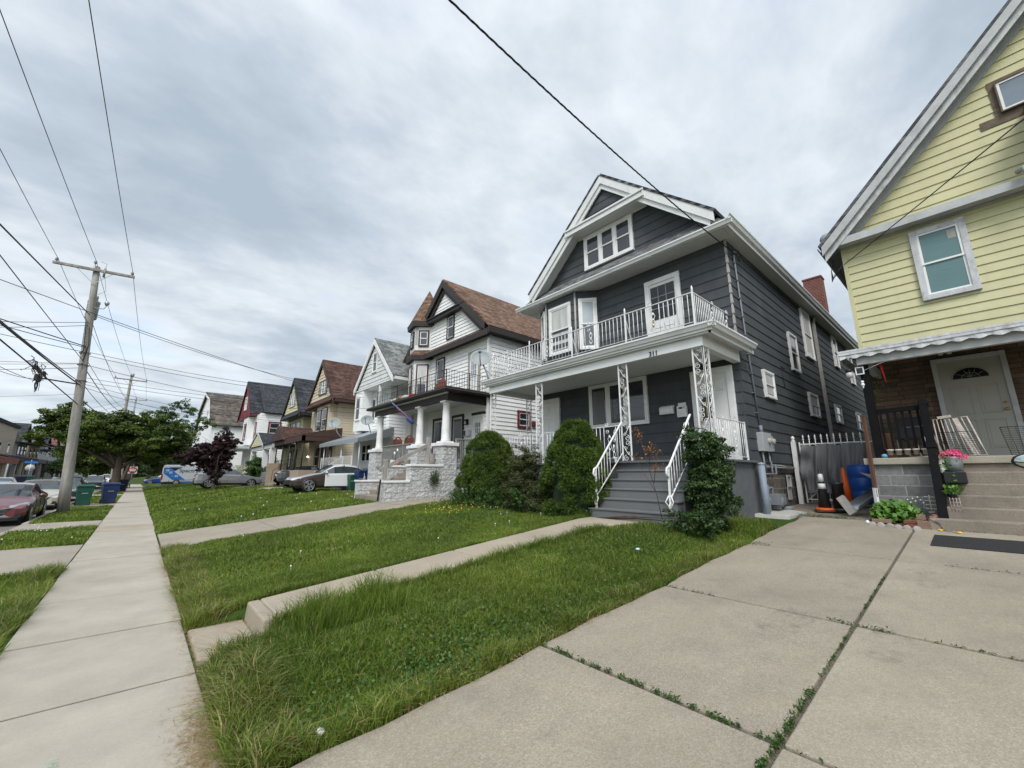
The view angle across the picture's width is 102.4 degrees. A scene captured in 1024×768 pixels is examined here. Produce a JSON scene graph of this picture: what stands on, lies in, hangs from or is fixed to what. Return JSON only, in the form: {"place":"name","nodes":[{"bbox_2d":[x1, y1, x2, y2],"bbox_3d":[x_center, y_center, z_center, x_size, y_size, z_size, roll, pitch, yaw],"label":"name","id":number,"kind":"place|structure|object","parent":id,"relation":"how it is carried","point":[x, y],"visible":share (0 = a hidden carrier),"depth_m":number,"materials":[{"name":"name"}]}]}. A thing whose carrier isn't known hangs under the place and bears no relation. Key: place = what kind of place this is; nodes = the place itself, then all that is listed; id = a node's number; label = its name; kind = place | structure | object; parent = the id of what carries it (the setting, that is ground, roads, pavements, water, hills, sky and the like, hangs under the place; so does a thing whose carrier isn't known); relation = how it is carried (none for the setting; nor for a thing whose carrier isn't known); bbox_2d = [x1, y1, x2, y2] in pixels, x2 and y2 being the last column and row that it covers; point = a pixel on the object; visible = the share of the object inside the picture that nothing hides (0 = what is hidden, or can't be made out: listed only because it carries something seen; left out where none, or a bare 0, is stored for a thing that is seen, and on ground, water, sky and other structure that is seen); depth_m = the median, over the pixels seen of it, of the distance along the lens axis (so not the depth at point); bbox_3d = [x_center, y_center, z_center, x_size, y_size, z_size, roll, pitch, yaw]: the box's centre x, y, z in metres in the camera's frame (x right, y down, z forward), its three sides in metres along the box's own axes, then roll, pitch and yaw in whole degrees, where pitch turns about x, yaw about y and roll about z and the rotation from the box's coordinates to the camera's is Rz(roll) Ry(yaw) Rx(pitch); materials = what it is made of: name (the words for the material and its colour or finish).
{"place":"outdoors","nodes":[
{"label":"outdoors","id":0,"kind":"place"},
{"bbox_2d":[6,423,50,479],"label":"dark roof house","id":1,"kind":"structure","parent":0,"point":[20,447],"depth_m":81.16,"materials":[{"name":"black"}]},
{"bbox_2d":[20,434,60,478],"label":"balcony house","id":2,"kind":"structure","parent":0,"point":[32,451],"depth_m":89.21,"materials":[{"name":"grey"}]},
{"bbox_2d":[34,436,59,477],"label":"blue house","id":3,"kind":"structure","parent":0,"point":[44,450],"depth_m":100.25,"materials":[{"name":"black"}]},
{"bbox_2d":[0,481,106,532],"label":"road","id":4,"kind":"structure","parent":0,"point":[6,526],"depth_m":15.76,"materials":[{"name":"grey asphalt"}]},
{"bbox_2d":[0,482,47,523],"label":"parked car","id":5,"kind":"object","parent":4,"relation":"on","point":[24,502],"visible":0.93,"depth_m":14.91,"materials":[{"name":"red paint"}]},
{"bbox_2d":[24,479,60,507],"bbox_3d":[-24.672,5.779,21.616,2.227,1.507,4.835,11,-16,-40],"label":"parked car","id":6,"kind":"object","parent":4,"relation":"on","point":[50,487],"visible":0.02,"depth_m":21.17,"materials":[{"name":"white paint"}]},
{"bbox_2d":[83,475,106,486],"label":"parked car","id":7,"kind":"object","parent":4,"relation":"on","point":[99,480],"visible":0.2,"depth_m":50.45,"materials":[{"name":"paint"}]},
{"bbox_2d":[0,484,219,767],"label":"sidewalk","id":8,"kind":"structure","parent":0,"point":[114,584],"depth_m":3.48,"materials":[{"name":"concrete"}]},
{"bbox_2d":[156,557,643,767],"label":"dry straw","id":9,"kind":"object","parent":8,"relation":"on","point":[208,745],"visible":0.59,"depth_m":2.60,"materials":[{"name":"beige plant"}]},
{"bbox_2d":[142,484,348,490],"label":"driveway","id":10,"kind":"structure","parent":0,"point":[255,485],"depth_m":29.37,"materials":[{"name":"concrete"}]},
{"bbox_2d":[160,464,205,483],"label":"service van","id":11,"kind":"object","parent":10,"relation":"on","point":[178,473],"visible":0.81,"depth_m":50.60,"materials":[{"name":"white paint"}]},
{"bbox_2d":[192,468,261,488],"bbox_3d":[-23.511,7.780,34.147,4.635,1.628,2.267,11,-16,-40],"label":"parked car","id":12,"kind":"object","parent":10,"relation":"on","point":[235,477],"visible":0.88,"depth_m":33.50,"materials":[{"name":"silver paint"}]},
{"bbox_2d":[283,464,364,491],"bbox_3d":[-9.998,5.297,23.247,4.895,1.517,2.217,11,-16,-40],"label":"parked car","id":13,"kind":"object","parent":10,"relation":"on","point":[332,476],"visible":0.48,"depth_m":22.15,"materials":[{"name":"white paint"}]},
{"bbox_2d":[157,497,454,547],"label":"neighbour driveway","id":14,"kind":"structure","parent":0,"point":[192,536],"depth_m":11.67,"materials":[{"name":"concrete"}]},
{"bbox_2d":[0,476,870,767],"bbox_3d":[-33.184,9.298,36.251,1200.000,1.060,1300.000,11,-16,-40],"label":"ground","id":15,"kind":"structure","parent":0,"point":[242,610],"depth_m":4.66,"materials":[{"name":"green plant"}]},
{"bbox_2d":[0,456,18,476],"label":"clapboard house","id":16,"kind":"structure","parent":15,"relation":"on","point":[5,461],"depth_m":51.24,"materials":[{"name":"red"}]},
{"bbox_2d":[0,418,36,479],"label":"brick block","id":17,"kind":"structure","parent":15,"relation":"on","point":[6,444],"depth_m":71.23,"materials":[{"name":"black"}]},
{"bbox_2d":[41,459,62,476],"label":"street tree","id":18,"kind":"object","parent":15,"relation":"on","point":[53,466],"visible":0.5,"depth_m":80.81,"materials":[{"name":"green plant"}]},
{"bbox_2d":[0,488,126,575],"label":"apron","id":19,"kind":"object","parent":15,"relation":"on","point":[14,560],"visible":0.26,"depth_m":8.50,"materials":[{"name":"concrete"}]},
{"bbox_2d":[74,484,95,505],"bbox_3d":[-22.681,5.885,21.818,0.911,1.081,0.696,-11,-16,40],"label":"wheelie bin","id":20,"kind":"object","parent":19,"relation":"on","point":[84,492],"visible":0.99,"depth_m":21.60,"materials":[{"name":"plastic"}]},
{"bbox_2d":[99,482,120,503],"bbox_3d":[-22.651,6.129,23.163,0.960,1.142,0.742,-10,-16,39],"label":"wheelie bin","id":21,"kind":"object","parent":19,"relation":"on","point":[109,492],"visible":1,"depth_m":22.93,"materials":[{"name":"plastic"}]},
{"bbox_2d":[43,257,134,511],"bbox_3d":[-19.864,-0.103,18.447,0.918,11.718,2.733,-11,-16,40],"label":"utility pole","id":22,"kind":"object","parent":15,"relation":"on","point":[69,462],"visible":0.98,"depth_m":18.52,"materials":[{"name":"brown wood"}]},
{"bbox_2d":[0,321,80,385],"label":"overhead wire","id":23,"kind":"object","parent":22,"relation":"attached to","point":[18,337],"visible":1,"depth_m":12.55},
{"bbox_2d":[20,356,47,390],"bbox_3d":[-16.141,-0.433,13.908,0.547,0.960,3.418,11,-16,-40],"label":"cable tangle","id":24,"kind":"object","parent":23,"relation":"hanging from","point":[43,372],"visible":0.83,"depth_m":13.91,"materials":[{"name":"black metal"}]},
{"bbox_2d":[0,10,95,259],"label":"overhead wire","id":25,"kind":"object","parent":22,"relation":"attached to","point":[41,119],"visible":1,"depth_m":11.23,"materials":[{"name":"black metal"}]},
{"bbox_2d":[88,0,132,271],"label":"overhead wire","id":26,"kind":"object","parent":22,"relation":"attached to","point":[107,118],"visible":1,"depth_m":10.94,"materials":[{"name":"black metal"}]},
{"bbox_2d":[17,401,200,491],"bbox_3d":[-35.785,5.876,37.354,6.132,8.314,12.141,-11,-16,41],"label":"maple tree","id":27,"kind":"object","parent":15,"relation":"on","point":[150,440],"visible":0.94,"depth_m":36.78,"materials":[{"name":"green plant"}]},
{"bbox_2d":[48,422,191,487],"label":"maple tree","id":28,"kind":"object","parent":15,"relation":"on","point":[89,464],"visible":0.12,"depth_m":46.17,"materials":[{"name":"green plant"}]},
{"bbox_2d":[109,373,147,479],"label":"utility pole","id":29,"kind":"object","parent":15,"relation":"on","point":[128,390],"visible":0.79,"depth_m":44.26,"materials":[{"name":"brown wood"}]},
{"bbox_2d":[121,398,218,478],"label":"sparse tree","id":30,"kind":"object","parent":15,"relation":"on","point":[206,422],"visible":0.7,"depth_m":43.89,"materials":[{"name":"green plant"}]},
{"bbox_2d":[162,425,243,489],"bbox_3d":[-22.208,5.332,30.076,3.816,5.473,4.164,-4,-13,16],"label":"purple plum","id":31,"kind":"object","parent":15,"relation":"on","point":[219,453],"visible":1,"depth_m":30.18,"materials":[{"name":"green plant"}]},
{"bbox_2d":[191,392,243,468],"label":"house","id":32,"kind":"structure","parent":15,"relation":"on","point":[220,407],"depth_m":57.76,"materials":[{"name":"white"}]},
{"bbox_2d":[229,381,290,466],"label":"maroon gable house","id":33,"kind":"structure","parent":15,"relation":"on","point":[265,413],"depth_m":47.08,"materials":[{"name":"white"}]},
{"bbox_2d":[245,455,278,477],"bbox_3d":[-23.263,7.992,38.243,2.602,3.189,2.781,-7,-15,31],"label":"leafy bush","id":34,"kind":"object","parent":15,"relation":"on","point":[254,469],"visible":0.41,"depth_m":37.47,"materials":[{"name":"green plant"}]},
{"bbox_2d":[264,463,286,485],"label":"stair wall","id":35,"kind":"structure","parent":15,"relation":"on","point":[272,469],"depth_m":32.77,"materials":[{"name":"beige paint"}]},
{"bbox_2d":[248,378,314,484],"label":"pale yellow house","id":36,"kind":"structure","parent":15,"relation":"on","point":[297,416],"depth_m":39.52,"materials":[{"name":"beige wood"}]},
{"bbox_2d":[273,466,318,484],"bbox_3d":[-15.685,7.085,31.827,4.635,1.497,2.187,11,-16,-40],"label":"parked car","id":37,"kind":"object","parent":15,"relation":"on","point":[279,476],"visible":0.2,"depth_m":30.38,"materials":[{"name":"paint"}]},
{"bbox_2d":[271,359,362,486],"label":"tan house","id":38,"kind":"structure","parent":15,"relation":"on","point":[335,376],"depth_m":32.74,"materials":[{"name":"beige wood"}]},
{"bbox_2d":[319,338,409,489],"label":"white house","id":39,"kind":"structure","parent":15,"relation":"on","point":[385,367],"depth_m":26.46,"materials":[{"name":"white wood"}]},
{"bbox_2d":[187,517,640,665],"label":"walkway","id":40,"kind":"structure","parent":15,"relation":"on","point":[256,617],"depth_m":5.23,"materials":[{"name":"concrete"}]},
{"bbox_2d":[354,279,540,501],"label":"turret house","id":41,"kind":"structure","parent":15,"relation":"on","point":[452,327],"depth_m":19.98,"materials":[{"name":"white"}]},
{"bbox_2d":[415,364,428,394],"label":"window","id":42,"kind":"structure","parent":41,"relation":"in","point":[422,370],"depth_m":22.86,"materials":[{"name":"white glass"}]},
{"bbox_2d":[418,330,429,346],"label":"window","id":43,"kind":"structure","parent":41,"relation":"in","point":[423,340],"depth_m":23.32,"materials":[{"name":"white plastic"}]},
{"bbox_2d":[431,418,441,452],"bbox_3d":[-3.849,3.001,21.302,0.172,2.450,1.040,11,-16,-40],"label":"door","id":44,"kind":"structure","parent":41,"relation":"in","point":[437,423],"depth_m":21.50,"materials":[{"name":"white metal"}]},
{"bbox_2d":[435,357,445,385],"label":"window","id":45,"kind":"structure","parent":41,"relation":"in","point":[440,363],"depth_m":22.19,"materials":[{"name":"white plastic"}]},
{"bbox_2d":[446,314,454,340],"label":"window","id":46,"kind":"structure","parent":41,"relation":"in","point":[450,329],"depth_m":21.89,"materials":[{"name":"white plastic"}]},
{"bbox_2d":[451,414,464,463],"bbox_3d":[-2.661,2.715,19.994,0.172,2.450,1.020,11,-16,-40],"label":"door","id":47,"kind":"structure","parent":41,"relation":"in","point":[457,423],"depth_m":20.07,"materials":[{"name":"grey metal"}]},
{"bbox_2d":[467,348,480,390],"bbox_3d":[-1.822,-0.495,19.735,0.172,2.310,0.960,11,-16,-40],"label":"door","id":48,"kind":"structure","parent":41,"relation":"in","point":[473,368],"depth_m":19.72,"materials":[{"name":"white wood"}]},
{"bbox_2d":[472,414,484,455],"bbox_3d":[-1.546,2.534,18.747,0.172,2.270,0.880,11,-16,-40],"label":"door","id":49,"kind":"structure","parent":41,"relation":"in","point":[478,421],"depth_m":18.89,"materials":[{"name":"white paint"}]},
{"bbox_2d":[517,410,530,428],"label":"window","id":50,"kind":"structure","parent":41,"relation":"in","point":[521,415],"depth_m":19.69,"materials":[{"name":"red plastic"}]},
{"bbox_2d":[441,481,503,510],"bbox_3d":[-1.053,3.195,11.697,0.982,0.876,2.555,11,-16,-40],"label":"weedy shrub","id":51,"kind":"object","parent":15,"relation":"on","point":[495,497],"visible":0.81,"depth_m":11.23,"materials":[{"name":"green plant"}]},
{"bbox_2d":[197,494,752,747],"bbox_3d":[-1.328,2.978,8.504,8.681,1.005,9.619,11,-16,-40],"label":"clover and weeds","id":52,"kind":"object","parent":15,"relation":"on","point":[426,662],"visible":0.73,"depth_m":3.73,"materials":[{"name":"green plant"}]},
{"bbox_2d":[453,428,513,504],"bbox_3d":[-0.701,2.597,12.787,2.172,2.465,2.164,11,-16,-40],"label":"dome evergreen","id":53,"kind":"object","parent":15,"relation":"on","point":[486,464],"visible":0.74,"depth_m":12.26,"materials":[{"name":"green plant"}]},
{"bbox_2d":[509,487,527,512],"bbox_3d":[0.129,2.798,9.818,0.493,0.665,0.468,11,-16,-40],"label":"weedy shrub","id":54,"kind":"object","parent":15,"relation":"on","point":[515,501],"visible":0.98,"depth_m":9.79,"materials":[{"name":"green plant"}]},
{"bbox_2d":[499,443,552,512],"bbox_3d":[0.320,2.429,10.579,1.288,1.865,2.178,2,-13,-9],"label":"juniper bush","id":55,"kind":"object","parent":15,"relation":"on","point":[524,480],"visible":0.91,"depth_m":10.52,"materials":[{"name":"green plant"}]},
{"bbox_2d":[537,418,611,517],"bbox_3d":[1.537,2.049,9.822,1.941,2.553,1.924,11,-16,-40],"label":"dome evergreen","id":56,"kind":"object","parent":15,"relation":"on","point":[575,450],"visible":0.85,"depth_m":9.35,"materials":[{"name":"green plant"}]},
{"bbox_2d":[561,504,724,537],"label":"weeds","id":57,"kind":"object","parent":15,"relation":"on","point":[708,529],"visible":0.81,"depth_m":7.06,"materials":[{"name":"green plant"}]},
{"bbox_2d":[631,427,663,526],"bbox_3d":[2.547,1.722,7.659,0.293,1.898,0.696,11,-16,-40],"label":"dry seedling","id":58,"kind":"object","parent":15,"relation":"on","point":[653,466],"visible":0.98,"depth_m":7.68,"materials":[{"name":"brown plant"}]},
{"bbox_2d":[480,173,871,524],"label":"grey house","id":59,"kind":"structure","parent":15,"relation":"on","point":[645,304],"depth_m":11.94,"materials":[{"name":"grey wood"}]},
{"bbox_2d":[470,349,491,379],"bbox_3d":[-0.998,-0.645,14.664,0.896,1.272,0.766,11,-16,-40],"label":"satellite dish","id":60,"kind":"object","parent":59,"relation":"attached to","point":[480,357],"visible":0.94,"depth_m":14.80,"materials":[{"name":"white metal"}]},
{"bbox_2d":[541,311,545,362],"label":"window","id":61,"kind":"structure","parent":59,"relation":"in","point":[543,336],"depth_m":15.09,"materials":[{"name":"white paint"}]},
{"bbox_2d":[539,398,560,462],"bbox_3d":[1.339,1.697,14.489,0.172,2.340,0.960,11,-16,-40],"label":"door","id":62,"kind":"structure","parent":59,"relation":"in","point":[551,407],"depth_m":14.56,"materials":[{"name":"white paint"}]},
{"bbox_2d":[548,301,570,356],"bbox_3d":[1.657,-1.871,14.191,0.086,1.760,1.000,11,-16,-40],"label":"window","id":63,"kind":"structure","parent":59,"relation":"in","point":[559,316],"depth_m":14.21,"materials":[{"name":"white paint"}]},
{"bbox_2d":[578,298,598,349],"bbox_3d":[2.518,-1.989,13.602,0.607,1.780,0.114,-2,-13,9],"label":"window","id":64,"kind":"structure","parent":59,"relation":"in","point":[587,307],"depth_m":13.59,"materials":[{"name":"white paint"}]},
{"bbox_2d":[448,0,734,253],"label":"overhead wire","id":65,"kind":"object","parent":59,"relation":"attached to","point":[517,63],"visible":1,"depth_m":6.60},
{"bbox_2d":[583,213,634,271],"bbox_3d":[3.178,-4.654,13.679,0.114,1.260,1.920,11,-16,-40],"label":"window","id":66,"kind":"structure","parent":59,"relation":"in","point":[615,240],"depth_m":13.61,"materials":[{"name":"white paint"}]},
{"bbox_2d":[588,375,649,428],"bbox_3d":[3.219,0.605,12.590,0.114,1.400,2.080,11,-16,-40],"label":"window","id":67,"kind":"structure","parent":59,"relation":"in","point":[604,407],"depth_m":12.54,"materials":[{"name":"grey glass"}]},
{"bbox_2d":[644,271,683,335],"bbox_3d":[4.366,-1.906,11.808,0.152,2.510,1.090,11,-16,-40],"label":"door","id":68,"kind":"structure","parent":59,"relation":"in","point":[668,286],"depth_m":11.88,"materials":[{"name":"white paint"}]},
{"bbox_2d":[689,365,742,459],"bbox_3d":[5.099,0.770,10.354,0.172,2.380,1.050,11,-16,-40],"label":"door","id":69,"kind":"structure","parent":59,"relation":"in","point":[722,376],"depth_m":10.31,"materials":[{"name":"white paint"}]},
{"bbox_2d":[761,369,777,400],"bbox_3d":[7.030,0.031,11.269,0.810,0.760,0.114,11,-16,-40],"label":"window","id":70,"kind":"structure","parent":59,"relation":"in","point":[768,379],"depth_m":11.22,"materials":[{"name":"white paint"}]},
{"bbox_2d":[786,331,801,373],"bbox_3d":[9.231,-1.012,13.496,0.850,1.280,0.114,11,-16,-40],"label":"window","id":71,"kind":"structure","parent":59,"relation":"in","point":[792,340],"depth_m":13.46,"materials":[{"name":"white paint"}]},
{"bbox_2d":[798,307,816,361],"bbox_3d":[10.837,-1.798,15.127,1.100,1.840,0.114,11,-16,-40],"label":"window","id":72,"kind":"structure","parent":59,"relation":"in","point":[804,317],"depth_m":15.09,"materials":[{"name":"white paint"}]},
{"bbox_2d":[807,392,821,418],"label":"window","id":73,"kind":"structure","parent":59,"relation":"in","point":[813,400],"depth_m":14.11,"materials":[{"name":"white paint"}]},
{"bbox_2d":[829,335,840,368],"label":"window","id":74,"kind":"structure","parent":59,"relation":"in","point":[833,341],"depth_m":18.01,"materials":[{"name":"white paint"}]},
{"bbox_2d":[676,424,744,532],"bbox_3d":[3.709,1.736,7.738,1.066,1.965,1.058,11,-16,-40],"label":"privet bush","id":75,"kind":"object","parent":15,"relation":"on","point":[711,476],"visible":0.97,"depth_m":7.54,"materials":[{"name":"green plant"}]},
{"bbox_2d":[755,508,806,519],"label":"pale slab","id":76,"kind":"structure","parent":15,"relation":"on","point":[778,513],"depth_m":9.05,"materials":[{"name":"concrete"}]},
{"bbox_2d":[757,462,770,514],"bbox_3d":[5.639,2.447,9.184,0.156,1.382,0.154,11,-16,-40],"label":"bollard","id":77,"kind":"object","parent":76,"relation":"on","point":[764,488],"visible":0.94,"depth_m":9.16,"materials":[{"name":"metal"}]},
{"bbox_2d":[869,499,922,523],"bbox_3d":[7.283,2.420,7.816,0.610,0.489,0.779,11,-16,-40],"label":"leafy bush","id":78,"kind":"object","parent":15,"relation":"on","point":[897,511],"visible":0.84,"depth_m":7.71,"materials":[{"name":"green plant"}]},
{"bbox_2d":[817,0,1023,535],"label":"yellow house","id":79,"kind":"structure","parent":15,"relation":"on","point":[932,276],"depth_m":9.02,"materials":[{"name":"yellow wood"}]},
{"bbox_2d":[850,487,873,510],"bbox_3d":[7.736,2.531,8.990,0.836,0.537,0.188,-1,-12,4],"label":"metal chute","id":80,"kind":"object","parent":79,"relation":"attached to","point":[862,500],"visible":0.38,"depth_m":9.05,"materials":[{"name":"silver metal"}]},
{"bbox_2d":[861,416,879,502],"bbox_3d":[7.221,1.536,8.292,0.107,1.781,0.064,2,-13,-9],"label":"leaning board","id":81,"kind":"object","parent":79,"relation":"on","point":[871,465],"visible":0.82,"depth_m":8.28,"materials":[{"name":"brown wood"}]},
{"bbox_2d":[893,416,927,457],"bbox_3d":[8.616,1.159,8.909,0.569,0.926,0.455,11,-16,-40],"label":"folding chair","id":82,"kind":"object","parent":79,"relation":"on","point":[909,428],"visible":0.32,"depth_m":9.03,"materials":[{"name":"black plastic"}]},
{"bbox_2d":[844,118,1023,264],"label":"overhead wire","id":83,"kind":"object","parent":79,"relation":"attached to","point":[942,185],"visible":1,"depth_m":7.72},
{"bbox_2d":[908,216,982,301],"bbox_3d":[9.786,-2.817,9.342,0.121,1.740,0.910,11,-16,-40],"label":"window","id":84,"kind":"structure","parent":79,"relation":"in","point":[943,256],"depth_m":9.31,"materials":[{"name":"white plastic"}]},
{"bbox_2d":[935,449,967,491],"bbox_3d":[7.834,1.555,7.335,0.439,0.779,0.343,-2,-13,7],"label":"flower tub","id":85,"kind":"object","parent":79,"relation":"on","point":[952,459],"visible":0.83,"depth_m":7.32,"materials":[{"name":"pink"}]},
{"bbox_2d":[942,484,965,511],"bbox_3d":[7.701,1.984,7.190,0.306,0.472,0.259,-3,-13,13],"label":"wire basket","id":86,"kind":"object","parent":79,"relation":"on","point":[952,492],"visible":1,"depth_m":7.17,"materials":[{"name":"white metal"}]},
{"bbox_2d":[943,472,967,482],"bbox_3d":[7.886,1.661,7.319,0.280,0.196,0.280,11,-16,-40],"label":"black crate","id":87,"kind":"object","parent":79,"relation":"on","point":[959,477],"visible":0.96,"depth_m":7.22,"materials":[{"name":"plastic"}]},
{"bbox_2d":[932,415,988,456],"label":"metal gate","id":88,"kind":"structure","parent":79,"relation":"on","point":[957,423],"depth_m":7.76,"materials":[{"name":"white metal"}]},
{"bbox_2d":[937,431,987,455],"bbox_3d":[8.214,1.091,7.523,0.063,0.452,0.572,11,-16,-40],"label":"wire rack","id":89,"kind":"object","parent":79,"relation":"on","point":[961,443],"visible":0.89,"depth_m":7.51,"materials":[{"name":"white metal"}]},
{"bbox_2d":[930,350,1023,455],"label":"door","id":90,"kind":"structure","parent":79,"relation":"in","point":[979,387],"depth_m":8.59,"materials":[{"name":"white metal"}]},
{"bbox_2d":[993,69,1023,113],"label":"window","id":91,"kind":"structure","parent":79,"relation":"in","point":[1009,91],"depth_m":8.90,"materials":[{"name":"white wood"}]},
{"bbox_2d":[0,0,1007,473],"label":"sky","id":92,"kind":"structure","parent":0,"point":[297,178],"materials":[{"name":"grey"}]},
{"bbox_2d":[291,517,1023,767],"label":"driveway","id":93,"kind":"structure","parent":0,"point":[752,644],"depth_m":2.93,"materials":[{"name":"concrete"}]},
{"bbox_2d":[541,511,1023,767],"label":"weeds","id":94,"kind":"object","parent":93,"relation":"on","point":[776,742],"visible":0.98,"depth_m":2.70,"materials":[{"name":"green plant"}]},
{"bbox_2d":[930,535,1023,553],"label":"rubber mat","id":95,"kind":"object","parent":93,"relation":"on","point":[996,545],"visible":1,"depth_m":5.97,"materials":[{"name":"grey rubber"}]},
{"bbox_2d":[792,501,872,520],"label":"side yard path","id":96,"kind":"structure","parent":0,"point":[862,514],"depth_m":9.38,"materials":[{"name":"concrete"}]},
{"bbox_2d":[814,470,836,512],"bbox_3d":[7.275,2.501,9.645,0.414,0.950,0.420,-7,-14,30],"label":"traffic cone","id":97,"kind":"object","parent":96,"relation":"on","point":[824,504],"visible":0.99,"depth_m":9.55,"materials":[{"name":"black plastic"}]},
{"bbox_2d":[790,432,871,503],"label":"side gate","id":98,"kind":"structure","parent":96,"relation":"on","point":[797,472],"depth_m":11.37,"materials":[{"name":"white paint"}]},
{"bbox_2d":[800,442,874,493],"bbox_3d":[8.581,2.239,10.779,0.245,1.380,1.720,11,-16,-40],"label":"hanging tarp","id":99,"kind":"object","parent":98,"relation":"hanging from","point":[829,461],"visible":0.56,"depth_m":10.99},
{"bbox_2d":[830,483,846,512],"bbox_3d":[7.529,2.612,9.481,0.340,0.660,0.335,11,-16,-40],"label":"waste basket","id":100,"kind":"object","parent":96,"relation":"on","point":[837,489],"visible":0.78,"depth_m":9.42,"materials":[{"name":"black plastic"}]},
{"bbox_2d":[836,495,857,515],"bbox_3d":[7.289,2.645,8.956,0.160,0.446,0.410,1,-12,-4],"label":"foam block","id":101,"kind":"object","parent":96,"relation":"on","point":[846,505],"depth_m":8.91,"materials":[{"name":"white plastic"}]},
{"bbox_2d":[841,468,860,509],"bbox_3d":[8.141,2.546,10.025,0.380,0.990,0.380,-7,-14,30],"label":"traffic cone","id":102,"kind":"object","parent":96,"relation":"on","point":[847,490],"visible":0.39,"depth_m":10.00,"materials":[{"name":"orange plastic"}]},
{"bbox_2d":[846,465,873,504],"bbox_3d":[8.793,2.507,10.283,0.600,0.950,0.600,11,-16,-40],"label":"plastic drum","id":103,"kind":"object","parent":96,"relation":"on","point":[859,483],"visible":0.6,"depth_m":10.15,"materials":[{"name":"blue plastic"}]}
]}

